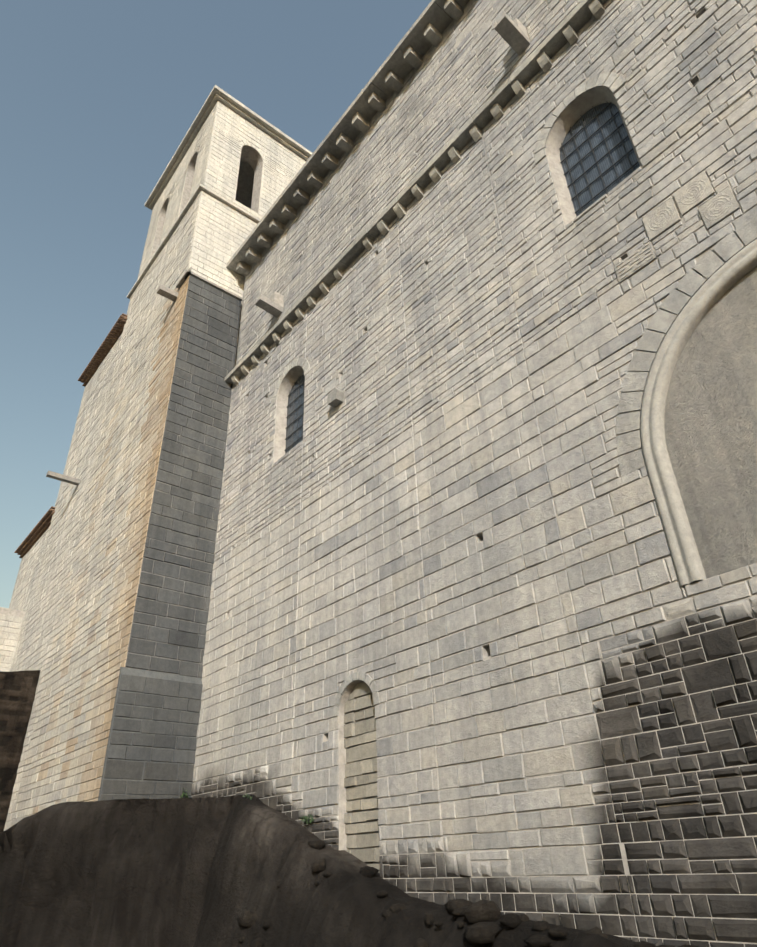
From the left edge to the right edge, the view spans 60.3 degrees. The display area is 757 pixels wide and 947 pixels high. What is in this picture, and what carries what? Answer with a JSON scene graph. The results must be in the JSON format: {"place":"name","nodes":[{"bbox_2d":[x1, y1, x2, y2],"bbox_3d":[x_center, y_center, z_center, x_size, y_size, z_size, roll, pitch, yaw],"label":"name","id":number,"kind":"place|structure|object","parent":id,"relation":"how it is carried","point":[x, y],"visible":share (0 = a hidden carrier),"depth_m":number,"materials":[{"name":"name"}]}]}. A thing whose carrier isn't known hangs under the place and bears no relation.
{"place":"outdoors","nodes":[
{"label":"outdoors","id":0,"kind":"place"},
{"bbox_2d":[13,191,241,819],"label":"tower","id":1,"kind":"structure","parent":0,"point":[101,643],"depth_m":19.68,"materials":[{"name":"beige stone"}]},
{"bbox_2d":[11,101,305,825],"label":"tower stones","id":2,"kind":"object","parent":1,"relation":"attached to","point":[129,449],"visible":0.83,"depth_m":21.44,"materials":[{"name":"beige stone"}]},
{"bbox_2d":[150,104,299,259],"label":"belfry wall blocks","id":3,"kind":"structure","parent":1,"relation":"on","point":[249,179],"depth_m":32.09,"materials":[{"name":"beige stone"}]},
{"bbox_2d":[0,0,431,607],"label":"sky","id":4,"kind":"structure","parent":0,"point":[98,98],"materials":[{"name":"blue"}]},
{"label":"ground","id":5,"kind":"structure","parent":0,"visible":0},
{"bbox_2d":[0,670,39,832],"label":"rubble wall","id":6,"kind":"structure","parent":5,"relation":"on","point":[17,692],"depth_m":22.96,"materials":[{"name":"brown stone"}]},
{"bbox_2d":[0,338,118,822],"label":"stone wall","id":7,"kind":"structure","parent":5,"relation":"on","point":[12,612],"depth_m":29.88,"materials":[{"name":"beige stone"}]},
{"bbox_2d":[0,332,122,830],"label":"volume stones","id":8,"kind":"object","parent":7,"relation":"attached to","point":[37,591],"visible":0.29,"depth_m":29.22,"materials":[{"name":"beige stone"}]},
{"bbox_2d":[14,313,127,557],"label":"roof eaves","id":9,"kind":"object","parent":7,"relation":"attached to","point":[40,528],"visible":0.77,"depth_m":33.28,"materials":[{"name":"ceramic"}]},
{"bbox_2d":[46,85,311,800],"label":"stone blocks","id":10,"kind":"structure","parent":5,"relation":"on","point":[217,93],"depth_m":24.95,"materials":[{"name":"grey stone"}]},
{"bbox_2d":[238,141,294,179],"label":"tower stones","id":11,"kind":"object","parent":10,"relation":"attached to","point":[242,143],"visible":0.6,"depth_m":31.64,"materials":[{"name":"beige stone"}]},
{"bbox_2d":[0,795,637,946],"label":"dirt mound","id":12,"kind":"object","parent":5,"relation":"on","point":[188,872],"visible":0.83,"depth_m":13.03,"materials":[{"name":"brown soil"}]},
{"bbox_2d":[237,820,699,946],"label":"rubble stones","id":13,"kind":"object","parent":12,"relation":"on","point":[482,915],"visible":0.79,"depth_m":8.73,"materials":[{"name":"grey stone"}]},
{"bbox_2d":[193,0,756,946],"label":"nave wall","id":14,"kind":"structure","parent":5,"relation":"on","point":[577,108],"depth_m":10.98,"materials":[{"name":"beige stone"}]},
{"bbox_2d":[180,788,313,824],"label":"plants","id":15,"kind":"object","parent":14,"relation":"attached to","point":[305,819],"visible":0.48,"depth_m":12.77,"materials":[{"name":"green plant"}]},
{"bbox_2d":[225,0,607,385],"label":"corbelled cornice","id":16,"kind":"structure","parent":14,"relation":"attached to","point":[423,34],"depth_m":19.63,"materials":[{"name":"beige stone"}]},
{"bbox_2d":[284,102,638,452],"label":"window bars","id":17,"kind":"object","parent":14,"relation":"attached to","point":[623,156],"depth_m":12.90,"materials":[{"name":"black metal"}]},
{"bbox_2d":[285,103,639,453],"bbox_3d":[0.957,-4.002,16.153,0.040,2.990,11.900,22,-38,-34],"label":"window glass","id":18,"kind":"object","parent":14,"relation":"attached to","point":[622,165],"visible":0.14,"depth_m":12.88,"materials":[{"name":"blue glass"}]},
{"bbox_2d":[191,0,756,946],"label":"nave wall stones","id":19,"kind":"object","parent":14,"relation":"attached to","point":[335,216],"visible":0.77,"depth_m":11.73,"materials":[{"name":"beige stone"}]},
{"bbox_2d":[271,72,756,716],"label":"arch stones","id":20,"kind":"object","parent":14,"relation":"attached to","point":[711,262],"visible":0.88,"depth_m":9.90,"materials":[{"name":"beige stone"}]},
{"bbox_2d":[327,171,739,872],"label":"stone blocks","id":21,"kind":"object","parent":14,"relation":"attached to","point":[691,195],"visible":0.83,"depth_m":11.79,"materials":[{"name":"beige stone"}]},
{"bbox_2d":[640,239,756,586],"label":"arch moulding","id":22,"kind":"object","parent":14,"relation":"attached to","point":[718,284],"visible":0.94,"depth_m":9.32,"materials":[{"name":"beige stone"}]},
{"bbox_2d":[664,266,756,578],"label":"arch infill render","id":23,"kind":"object","parent":14,"relation":"attached to","point":[710,422],"visible":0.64,"depth_m":8.86,"materials":[{"name":"beige paint"}]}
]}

